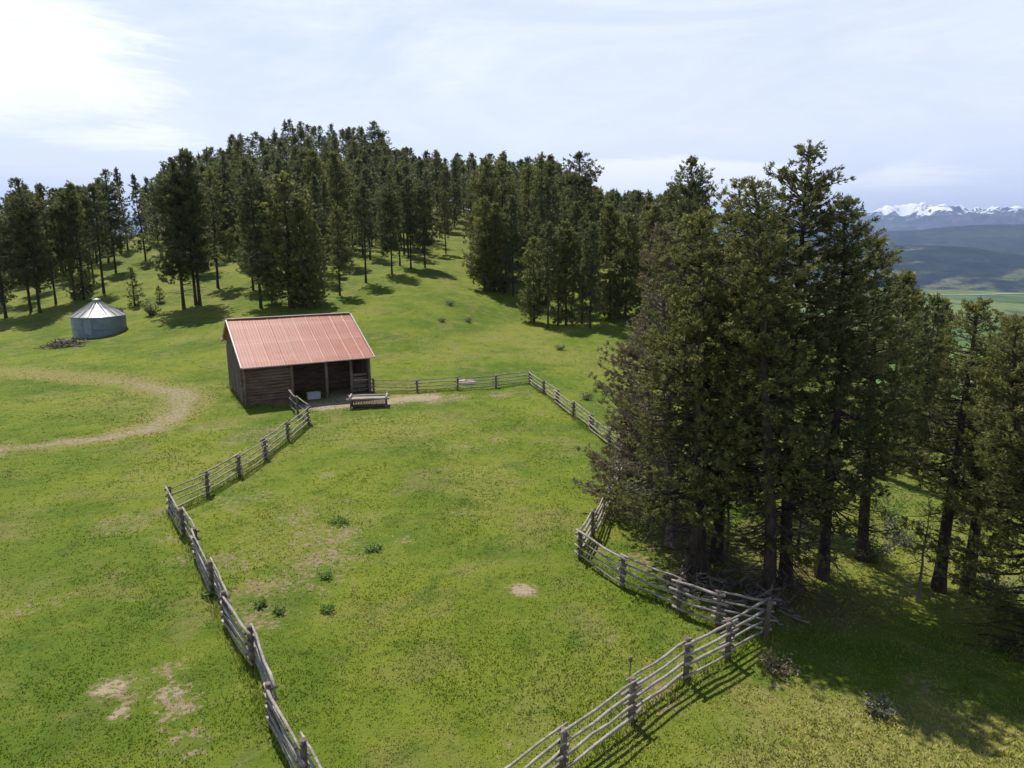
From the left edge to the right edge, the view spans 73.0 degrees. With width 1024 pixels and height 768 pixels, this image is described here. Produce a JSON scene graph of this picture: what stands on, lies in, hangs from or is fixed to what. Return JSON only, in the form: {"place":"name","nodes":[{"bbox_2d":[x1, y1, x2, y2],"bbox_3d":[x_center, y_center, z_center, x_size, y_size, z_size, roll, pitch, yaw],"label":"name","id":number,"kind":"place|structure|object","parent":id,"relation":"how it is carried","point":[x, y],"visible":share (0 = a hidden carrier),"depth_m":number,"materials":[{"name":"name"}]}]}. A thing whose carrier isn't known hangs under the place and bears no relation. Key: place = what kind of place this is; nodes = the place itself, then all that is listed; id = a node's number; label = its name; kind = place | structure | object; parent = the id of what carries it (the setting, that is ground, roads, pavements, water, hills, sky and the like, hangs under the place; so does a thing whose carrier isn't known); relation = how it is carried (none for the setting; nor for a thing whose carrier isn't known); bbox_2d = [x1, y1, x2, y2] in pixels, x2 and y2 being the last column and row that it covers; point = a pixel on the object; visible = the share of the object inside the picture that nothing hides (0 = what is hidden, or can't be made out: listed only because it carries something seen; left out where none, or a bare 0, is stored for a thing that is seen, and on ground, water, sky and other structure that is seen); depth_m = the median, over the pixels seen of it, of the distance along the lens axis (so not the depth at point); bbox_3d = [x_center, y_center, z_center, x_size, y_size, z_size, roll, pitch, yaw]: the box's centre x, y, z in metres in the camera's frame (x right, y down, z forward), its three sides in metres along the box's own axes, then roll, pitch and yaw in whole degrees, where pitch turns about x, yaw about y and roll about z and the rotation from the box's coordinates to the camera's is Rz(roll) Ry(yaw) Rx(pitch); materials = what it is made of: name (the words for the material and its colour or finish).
{"place":"outdoors","nodes":[
{"label":"outdoors","id":0,"kind":"place"},
{"bbox_2d":[0,164,1023,767],"bbox_3d":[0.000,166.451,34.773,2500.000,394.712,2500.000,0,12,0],"label":"ground","id":1,"kind":"structure","parent":0,"point":[24,332],"depth_m":26.89,"materials":[{"name":"plant"}]},
{"bbox_2d":[0,202,21,317],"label":"fir tree","id":2,"kind":"object","parent":1,"relation":"on","point":[3,283],"visible":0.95,"depth_m":99.86,"materials":[{"name":"green plant"}]},
{"bbox_2d":[0,191,44,311],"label":"fir tree","id":3,"kind":"object","parent":1,"relation":"on","point":[23,262],"visible":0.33,"depth_m":101.25,"materials":[{"name":"green plant"}]},
{"bbox_2d":[0,177,62,312],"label":"fir tree","id":4,"kind":"object","parent":1,"relation":"on","point":[22,271],"visible":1,"depth_m":100.02,"materials":[{"name":"green plant"}]},
{"bbox_2d":[22,182,70,303],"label":"pine tree","id":5,"kind":"object","parent":1,"relation":"on","point":[38,188],"visible":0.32,"depth_m":105.81,"materials":[{"name":"green plant"}]},
{"bbox_2d":[33,337,89,348],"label":"brush pile","id":6,"kind":"object","parent":1,"relation":"on","point":[63,343],"visible":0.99,"depth_m":81.83,"materials":[{"name":"grey wood"}]},
{"bbox_2d":[47,187,81,299],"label":"fir tree","id":7,"kind":"object","parent":1,"relation":"on","point":[61,219],"visible":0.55,"depth_m":107.16,"materials":[{"name":"green plant"}]},
{"bbox_2d":[51,180,97,300],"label":"fir tree","id":8,"kind":"object","parent":1,"relation":"on","point":[71,195],"visible":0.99,"depth_m":107.59,"materials":[{"name":"green plant"}]},
{"bbox_2d":[75,183,116,292],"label":"fir tree","id":9,"kind":"object","parent":1,"relation":"on","point":[89,213],"visible":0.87,"depth_m":111.23,"materials":[{"name":"green plant"}]},
{"bbox_2d":[69,298,126,337],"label":"grain silo","id":10,"kind":"object","parent":1,"relation":"on","point":[95,317],"visible":0.95,"depth_m":86.86,"materials":[{"name":"metal"}]},
{"bbox_2d":[93,169,131,272],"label":"fir tree","id":11,"kind":"object","parent":1,"relation":"on","point":[110,195],"visible":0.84,"depth_m":130.68,"materials":[{"name":"green plant"}]},
{"bbox_2d":[111,167,136,249],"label":"fir tree","id":12,"kind":"object","parent":1,"relation":"on","point":[118,180],"visible":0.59,"depth_m":155.86,"materials":[{"name":"green plant"}]},
{"bbox_2d":[123,267,149,306],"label":"young spruce","id":13,"kind":"object","parent":1,"relation":"on","point":[132,286],"visible":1,"depth_m":102.41,"materials":[{"name":"green plant"}]},
{"bbox_2d":[127,174,154,261],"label":"fir tree","id":14,"kind":"object","parent":1,"relation":"on","point":[140,221],"visible":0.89,"depth_m":139.92,"materials":[{"name":"green plant"}]},
{"bbox_2d":[137,157,205,308],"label":"fir tree","id":15,"kind":"object","parent":1,"relation":"on","point":[161,201],"visible":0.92,"depth_m":95.19,"materials":[{"name":"green plant"}]},
{"bbox_2d":[160,147,214,304],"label":"fir tree","id":16,"kind":"object","parent":1,"relation":"on","point":[184,154],"visible":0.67,"depth_m":96.36,"materials":[{"name":"green plant"}]},
{"bbox_2d":[156,159,223,304],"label":"fir tree","id":17,"kind":"object","parent":1,"relation":"on","point":[201,257],"visible":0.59,"depth_m":97.61,"materials":[{"name":"green plant"}]},
{"bbox_2d":[199,166,241,287],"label":"fir tree","id":18,"kind":"object","parent":1,"relation":"on","point":[227,236],"visible":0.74,"depth_m":109.58,"materials":[{"name":"green plant"}]},
{"bbox_2d":[202,153,238,256],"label":"fir tree","id":19,"kind":"object","parent":1,"relation":"on","point":[226,177],"visible":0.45,"depth_m":144.81,"materials":[{"name":"green plant"}]},
{"bbox_2d":[164,406,310,511],"bbox_3d":[-14.510,3.866,39.763,1.088,1.615,16.806,1,12,5],"label":"pole fence","id":20,"kind":"object","parent":1,"relation":"on","point":[265,454],"visible":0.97,"depth_m":36.78,"materials":[{"name":"wood"}]},
{"bbox_2d":[164,485,321,767],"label":"pole fence","id":21,"kind":"object","parent":1,"relation":"on","point":[253,650],"visible":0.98,"depth_m":20.22,"materials":[{"name":"wood"}]},
{"bbox_2d":[234,187,263,290],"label":"fir tree","id":22,"kind":"object","parent":1,"relation":"on","point":[241,246],"visible":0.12,"depth_m":105.22,"materials":[{"name":"green plant"}]},
{"bbox_2d":[227,157,285,307],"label":"fir tree","id":23,"kind":"object","parent":1,"relation":"on","point":[246,213],"visible":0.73,"depth_m":92.46,"materials":[{"name":"green plant"}]},
{"bbox_2d":[241,170,329,309],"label":"fir tree","id":24,"kind":"object","parent":1,"relation":"on","point":[282,178],"visible":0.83,"depth_m":91.67,"materials":[{"name":"green plant"}]},
{"bbox_2d":[221,312,374,406],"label":"barn","id":25,"kind":"structure","parent":1,"relation":"on","point":[271,360],"depth_m":55.79,"materials":[{"name":"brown wood"}]},
{"bbox_2d":[288,149,319,214],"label":"fir tree","id":26,"kind":"object","parent":1,"relation":"on","point":[301,157],"visible":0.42,"depth_m":139.90,"materials":[{"name":"green plant"}]},
{"bbox_2d":[284,196,328,308],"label":"fir tree","id":27,"kind":"object","parent":1,"relation":"on","point":[305,222],"visible":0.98,"depth_m":91.75,"materials":[{"name":"green plant"}]},
{"bbox_2d":[298,172,331,278],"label":"fir tree","id":28,"kind":"object","parent":1,"relation":"on","point":[314,195],"visible":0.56,"depth_m":109.29,"materials":[{"name":"green plant"}]},
{"bbox_2d":[296,147,334,255],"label":"fir tree","id":29,"kind":"object","parent":1,"relation":"on","point":[312,158],"visible":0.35,"depth_m":133.61,"materials":[{"name":"green plant"}]},
{"bbox_2d":[299,217,331,302],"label":"fir tree","id":30,"kind":"object","parent":1,"relation":"on","point":[316,228],"visible":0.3,"depth_m":95.42,"materials":[{"name":"green plant"}]},
{"bbox_2d":[316,180,335,272],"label":"fir tree","id":31,"kind":"object","parent":1,"relation":"on","point":[324,195],"visible":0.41,"depth_m":115.60,"materials":[{"name":"green plant"}]},
{"bbox_2d":[326,204,354,295],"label":"fir tree","id":32,"kind":"object","parent":1,"relation":"on","point":[340,262],"visible":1,"depth_m":98.98,"materials":[{"name":"green plant"}]},
{"bbox_2d":[325,150,359,264],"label":"fir tree","id":33,"kind":"object","parent":1,"relation":"on","point":[336,176],"visible":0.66,"depth_m":121.26,"materials":[{"name":"green plant"}]},
{"bbox_2d":[0,118,711,284],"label":"distant woodland","id":34,"kind":"object","parent":1,"relation":"on","point":[353,166],"visible":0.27,"depth_m":191.34,"materials":[{"name":"green plant"}]},
{"bbox_2d":[345,182,379,282],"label":"fir tree","id":35,"kind":"object","parent":1,"relation":"on","point":[358,211],"visible":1,"depth_m":105.87,"materials":[{"name":"green plant"}]},
{"bbox_2d":[352,167,381,259],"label":"fir tree","id":36,"kind":"object","parent":1,"relation":"on","point":[365,170],"visible":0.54,"depth_m":129.13,"materials":[{"name":"green plant"}]},
{"bbox_2d":[346,393,389,408],"bbox_3d":[-10.893,1.325,52.497,3.153,1.008,1.440,-1,12,-7],"label":"feed rack","id":37,"kind":"object","parent":1,"relation":"on","point":[370,397],"visible":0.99,"depth_m":52.41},
{"bbox_2d":[360,121,394,162],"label":"pine tree","id":38,"kind":"object","parent":1,"relation":"on","point":[378,133],"visible":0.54,"depth_m":227.29,"materials":[{"name":"green plant"}]},
{"bbox_2d":[372,173,405,273],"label":"fir tree","id":39,"kind":"object","parent":1,"relation":"on","point":[389,244],"visible":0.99,"depth_m":112.55,"materials":[{"name":"green plant"}]},
{"bbox_2d":[389,167,412,265],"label":"fir tree","id":40,"kind":"object","parent":1,"relation":"on","point":[397,173],"visible":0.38,"depth_m":120.42,"materials":[{"name":"green plant"}]},
{"bbox_2d":[396,176,420,268],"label":"fir tree","id":41,"kind":"object","parent":1,"relation":"on","point":[406,200],"visible":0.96,"depth_m":117.20,"materials":[{"name":"green plant"}]},
{"bbox_2d":[408,170,438,267],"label":"fir tree","id":42,"kind":"object","parent":1,"relation":"on","point":[426,209],"visible":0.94,"depth_m":119.03,"materials":[{"name":"green plant"}]},
{"bbox_2d":[432,189,453,253],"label":"fir tree","id":43,"kind":"object","parent":1,"relation":"on","point":[443,202],"visible":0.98,"depth_m":138.11,"materials":[{"name":"green plant"}]},
{"bbox_2d":[435,165,458,229],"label":"fir tree","id":44,"kind":"object","parent":1,"relation":"on","point":[445,171],"visible":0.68,"depth_m":174.91,"materials":[{"name":"green plant"}]},
{"bbox_2d":[371,371,528,392],"bbox_3d":[-4.709,-0.007,58.269,14.144,1.577,2.041,-4,12,-16],"label":"pole fence","id":45,"kind":"object","parent":1,"relation":"on","point":[457,384],"visible":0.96,"depth_m":57.79,"materials":[{"name":"wood"}]},
{"bbox_2d":[448,158,463,225],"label":"fir tree","id":46,"kind":"object","parent":1,"relation":"on","point":[454,174],"visible":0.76,"depth_m":183.44,"materials":[{"name":"green plant"}]},
{"bbox_2d":[461,196,501,291],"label":"fir tree","id":47,"kind":"object","parent":1,"relation":"on","point":[478,272],"visible":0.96,"depth_m":106.28,"materials":[{"name":"green plant"}]},
{"bbox_2d":[467,153,502,243],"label":"fir tree","id":48,"kind":"object","parent":1,"relation":"on","point":[489,155],"visible":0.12,"depth_m":120.07,"materials":[{"name":"green plant"}]},
{"bbox_2d":[462,156,511,276],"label":"fir tree","id":49,"kind":"object","parent":1,"relation":"on","point":[481,189],"visible":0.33,"depth_m":115.29,"materials":[{"name":"green plant"}]},
{"bbox_2d":[477,201,506,291],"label":"fir tree","id":50,"kind":"object","parent":1,"relation":"on","point":[495,211],"visible":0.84,"depth_m":106.72,"materials":[{"name":"green plant"}]},
{"bbox_2d":[490,205,515,292],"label":"fir tree","id":51,"kind":"object","parent":1,"relation":"on","point":[506,286],"visible":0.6,"depth_m":107.56,"materials":[{"name":"green plant"}]},
{"bbox_2d":[495,161,521,261],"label":"fir tree","id":52,"kind":"object","parent":1,"relation":"on","point":[507,190],"visible":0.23,"depth_m":129.19,"materials":[{"name":"green plant"}]},
{"bbox_2d":[499,195,529,296],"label":"fir tree","id":53,"kind":"object","parent":1,"relation":"on","point":[515,236],"visible":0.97,"depth_m":105.30,"materials":[{"name":"green plant"}]},
{"bbox_2d":[515,163,552,275],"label":"fir tree","id":54,"kind":"object","parent":1,"relation":"on","point":[525,192],"visible":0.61,"depth_m":114.37,"materials":[{"name":"green plant"}]},
{"bbox_2d":[516,236,555,322],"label":"fir tree","id":55,"kind":"object","parent":1,"relation":"on","point":[539,301],"visible":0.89,"depth_m":92.89,"materials":[{"name":"green plant"}]},
{"bbox_2d":[523,151,558,264],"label":"fir tree","id":56,"kind":"object","parent":1,"relation":"on","point":[539,161],"visible":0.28,"depth_m":122.89,"materials":[{"name":"green plant"}]},
{"bbox_2d":[525,161,565,299],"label":"fir tree","id":57,"kind":"object","parent":1,"relation":"on","point":[542,189],"visible":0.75,"depth_m":101.36,"materials":[{"name":"green plant"}]},
{"bbox_2d":[532,221,564,327],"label":"fir tree","id":58,"kind":"object","parent":1,"relation":"on","point":[554,242],"visible":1,"depth_m":88.88,"materials":[{"name":"green plant"}]},
{"bbox_2d":[546,225,573,325],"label":"fir tree","id":59,"kind":"object","parent":1,"relation":"on","point":[565,282],"visible":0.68,"depth_m":90.72,"materials":[{"name":"green plant"}]},
{"bbox_2d":[549,219,585,325],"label":"fir tree","id":60,"kind":"object","parent":1,"relation":"on","point":[568,314],"visible":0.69,"depth_m":92.23,"materials":[{"name":"green plant"}]},
{"bbox_2d":[563,201,587,299],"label":"fir tree","id":61,"kind":"object","parent":1,"relation":"on","point":[575,212],"visible":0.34,"depth_m":105.16,"materials":[{"name":"green plant"}]},
{"bbox_2d":[528,371,631,458],"bbox_3d":[4.062,1.679,50.289,0.475,1.588,22.891,-3,12,-13],"label":"pole fence","id":62,"kind":"object","parent":1,"relation":"on","point":[573,407],"visible":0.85,"depth_m":48.91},
{"bbox_2d":[556,151,608,272],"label":"pine tree","id":63,"kind":"object","parent":1,"relation":"on","point":[576,178],"visible":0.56,"depth_m":116.80,"materials":[{"name":"green plant"}]},
{"bbox_2d":[569,215,599,323],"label":"fir tree","id":64,"kind":"object","parent":1,"relation":"on","point":[585,219],"visible":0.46,"depth_m":91.34,"materials":[{"name":"green plant"}]},
{"bbox_2d":[570,222,606,327],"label":"fir tree","id":65,"kind":"object","parent":1,"relation":"on","point":[591,266],"visible":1,"depth_m":88.22,"materials":[{"name":"green plant"}]},
{"bbox_2d":[575,442,626,555],"bbox_3d":[4.729,5.176,33.430,0.421,1.536,13.929,4,12,17],"label":"pole fence","id":66,"kind":"object","parent":1,"relation":"on","point":[592,528],"visible":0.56,"depth_m":29.23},
{"bbox_2d":[592,201,629,317],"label":"fir tree","id":67,"kind":"object","parent":1,"relation":"on","point":[613,219],"visible":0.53,"depth_m":92.03,"materials":[{"name":"green plant"}]},
{"bbox_2d":[600,212,646,320],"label":"fir tree","id":68,"kind":"object","parent":1,"relation":"on","point":[627,286],"visible":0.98,"depth_m":89.93,"materials":[{"name":"green plant"}]},
{"bbox_2d":[618,189,646,259],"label":"fir tree","id":69,"kind":"object","parent":1,"relation":"on","point":[639,197],"visible":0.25,"depth_m":108.01,"materials":[{"name":"green plant"}]},
{"bbox_2d":[572,315,693,529],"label":"fir tree","id":70,"kind":"object","parent":1,"relation":"on","point":[598,461],"visible":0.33,"depth_m":30.82,"materials":[{"name":"plant"}]},
{"bbox_2d":[505,596,772,767],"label":"pole fence","id":71,"kind":"object","parent":1,"relation":"on","point":[560,756],"visible":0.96,"depth_m":18.34,"materials":[{"name":"wood"}]},
{"bbox_2d":[628,201,668,317],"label":"fir tree","id":72,"kind":"object","parent":1,"relation":"on","point":[651,218],"visible":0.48,"depth_m":88.55,"materials":[{"name":"green plant"}]},
{"bbox_2d":[573,528,777,630],"bbox_3d":[5.082,7.006,24.299,1.176,1.569,8.296,-11,16,-43],"label":"pole fence","id":73,"kind":"object","parent":1,"relation":"on","point":[678,597],"visible":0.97,"depth_m":23.20,"materials":[{"name":"wood"}]},
{"bbox_2d":[609,220,745,556],"bbox_3d":[6.673,0.411,27.559,5.759,13.522,4.588,0,12,0],"label":"fir tree","id":74,"kind":"object","parent":1,"relation":"on","point":[659,306],"visible":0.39,"depth_m":27.11,"materials":[{"name":"plant"}]},
{"bbox_2d":[588,207,785,603],"bbox_3d":[6.409,0.706,25.113,7.246,13.889,6.337,3,12,13],"label":"fir tree","id":75,"kind":"object","parent":1,"relation":"on","point":[696,359],"visible":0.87,"depth_m":24.49,"materials":[{"name":"green plant"}]},
{"bbox_2d":[665,154,724,294],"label":"pine tree","id":76,"kind":"object","parent":1,"relation":"on","point":[679,189],"visible":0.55,"depth_m":91.92,"materials":[{"name":"green plant"}]},
{"bbox_2d":[670,565,758,613],"bbox_3d":[7.178,7.137,24.701,3.332,0.774,3.288,8,14,34],"label":"brush pile","id":77,"kind":"object","parent":1,"relation":"on","point":[712,579],"visible":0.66,"depth_m":24.70,"materials":[{"name":"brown wood"}]},
{"bbox_2d":[653,176,783,564],"bbox_3d":[7.791,-0.083,26.275,5.015,15.068,4.745,0,12,0],"label":"fir tree","id":78,"kind":"object","parent":1,"relation":"on","point":[726,206],"visible":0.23,"depth_m":25.33,"materials":[{"name":"green plant"}]},
{"bbox_2d":[712,560,809,625],"bbox_3d":[8.495,6.898,24.429,3.727,1.505,3.238,4,13,19],"label":"brush pile","id":79,"kind":"object","parent":1,"relation":"on","point":[758,594],"visible":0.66,"depth_m":24.07,"materials":[{"name":"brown wood"}]},
{"bbox_2d":[676,174,864,606],"bbox_3d":[8.588,0.686,23.243,5.445,14.771,5.765,0,12,0],"label":"fir tree","id":80,"kind":"object","parent":1,"relation":"on","point":[768,540],"visible":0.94,"depth_m":22.48,"materials":[{"name":"green plant"}]},
{"bbox_2d":[752,646,805,678],"bbox_3d":[7.752,8.189,20.185,1.409,0.688,1.123,0,12,0],"label":"dry bush","id":81,"kind":"object","parent":1,"relation":"on","point":[775,665],"visible":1,"depth_m":20.23,"materials":[{"name":"brown plant"}]},
{"bbox_2d":[708,139,895,603],"bbox_3d":[9.784,-0.217,24.632,6.015,16.158,6.414,7,14,32],"label":"fir tree","id":82,"kind":"object","parent":1,"relation":"on","point":[816,196],"visible":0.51,"depth_m":23.07,"materials":[{"name":"green plant"}]},
{"bbox_2d":[777,192,926,584],"bbox_3d":[11.775,0.645,24.680,5.415,14.541,5.756,0,12,0],"label":"fir tree","id":83,"kind":"object","parent":1,"relation":"on","point":[855,431],"visible":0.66,"depth_m":23.98,"materials":[{"name":"green plant"}]},
{"bbox_2d":[807,234,928,562],"bbox_3d":[13.871,1.041,26.872,4.500,13.461,4.738,0,12,0],"label":"fir tree","id":84,"kind":"object","parent":1,"relation":"on","point":[879,244],"visible":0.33,"depth_m":26.19,"materials":[{"name":"green plant"}]},
{"bbox_2d":[847,524,902,562],"bbox_3d":[14.760,6.677,28.542,2.142,1.406,2.117,-8,14,-33],"label":"undergrowth bush","id":85,"kind":"object","parent":1,"relation":"on","point":[873,554],"visible":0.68,"depth_m":28.42,"materials":[{"name":"green plant"}]},
{"bbox_2d":[862,689,900,718],"bbox_3d":[9.907,8.619,18.581,0.911,0.705,0.898,0,12,0],"label":"sage bush","id":86,"kind":"object","parent":1,"relation":"on","point":[873,707],"visible":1,"depth_m":18.61,"materials":[{"name":"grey plant"}]},
{"bbox_2d":[848,268,927,478],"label":"fir tree","id":87,"kind":"object","parent":1,"relation":"on","point":[910,281],"visible":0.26,"depth_m":44.12,"materials":[{"name":"green plant"}]},
{"bbox_2d":[870,490,918,522],"bbox_3d":[18.830,6.072,34.445,2.202,1.529,2.020,-10,16,-40],"label":"undergrowth bush","id":88,"kind":"object","parent":1,"relation":"on","point":[896,510],"visible":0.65,"depth_m":34.33,"materials":[{"name":"green plant"}]},
{"bbox_2d":[879,513,932,547],"bbox_3d":[17.527,6.632,30.917,1.994,1.331,2.398,0,12,0],"label":"undergrowth bush","id":89,"kind":"object","parent":1,"relation":"on","point":[901,533],"visible":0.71,"depth_m":30.94,"materials":[{"name":"green plant"}]},
{"bbox_2d":[879,287,947,472],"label":"fir tree","id":90,"kind":"object","parent":1,"relation":"on","point":[928,364],"visible":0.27,"depth_m":50.14,"materials":[{"name":"green plant"}]},
{"bbox_2d":[891,498,952,602],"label":"dead sapling","id":91,"kind":"object","parent":1,"relation":"on","point":[921,573],"visible":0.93,"depth_m":24.84,"materials":[{"name":"brown wood"}]},
{"bbox_2d":[891,291,958,473],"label":"fir tree","id":92,"kind":"object","parent":1,"relation":"on","point":[934,316],"visible":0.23,"depth_m":54.06,"materials":[{"name":"green plant"}]},
{"bbox_2d":[924,298,964,468],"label":"fir tree","id":93,"kind":"object","parent":1,"relation":"on","point":[946,309],"visible":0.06,"depth_m":60.28,"materials":[{"name":"green plant"}]},
{"bbox_2d":[887,296,1020,592],"bbox_3d":[16.437,2.440,25.688,4.856,11.497,4.490,-10,15,-39],"label":"fir tree","id":94,"kind":"object","parent":1,"relation":"on","point":[957,445],"visible":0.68,"depth_m":25.02,"materials":[{"name":"green plant"}]},
{"bbox_2d":[901,314,1023,663],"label":"fir tree","id":95,"kind":"object","parent":1,"relation":"on","point":[1010,390],"visible":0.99,"depth_m":21.86,"materials":[{"name":"green plant"}]},
{"bbox_2d":[932,346,1019,594],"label":"fir tree","id":96,"kind":"object","parent":1,"relation":"on","point":[974,527],"visible":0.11,"depth_m":25.47,"materials":[{"name":"green plant"}]},
{"bbox_2d":[940,312,1023,482],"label":"fir tree","id":97,"kind":"object","parent":1,"relation":"on","point":[1021,336],"visible":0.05,"depth_m":46.31,"materials":[{"name":"green plant"}]},
{"bbox_2d":[0,0,1023,219],"label":"sky","id":98,"kind":"structure","parent":0,"point":[918,101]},
{"bbox_2d":[3,224,1023,254],"bbox_3d":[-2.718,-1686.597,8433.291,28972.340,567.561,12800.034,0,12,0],"label":"hills","id":99,"kind":"structure","parent":0,"point":[1007,238],"depth_m":8701.82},
{"bbox_2d":[116,202,1023,236],"bbox_3d":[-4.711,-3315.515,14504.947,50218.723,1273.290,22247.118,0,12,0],"label":"snow mountains","id":100,"kind":"structure","parent":0,"point":[915,216],"depth_m":15288.94,"materials":[{"name":"snow"}]},
{"bbox_2d":[716,245,1023,291],"bbox_3d":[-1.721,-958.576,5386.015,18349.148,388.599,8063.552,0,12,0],"label":"foothills","id":101,"kind":"structure","parent":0,"point":[953,268],"depth_m":5342.80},
{"bbox_2d":[776,286,1023,399],"bbox_3d":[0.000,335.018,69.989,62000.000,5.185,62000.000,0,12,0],"label":"valley floor","id":102,"kind":"structure","parent":0,"point":[1008,304],"depth_m":3710.85,"materials":[{"name":"plant"}]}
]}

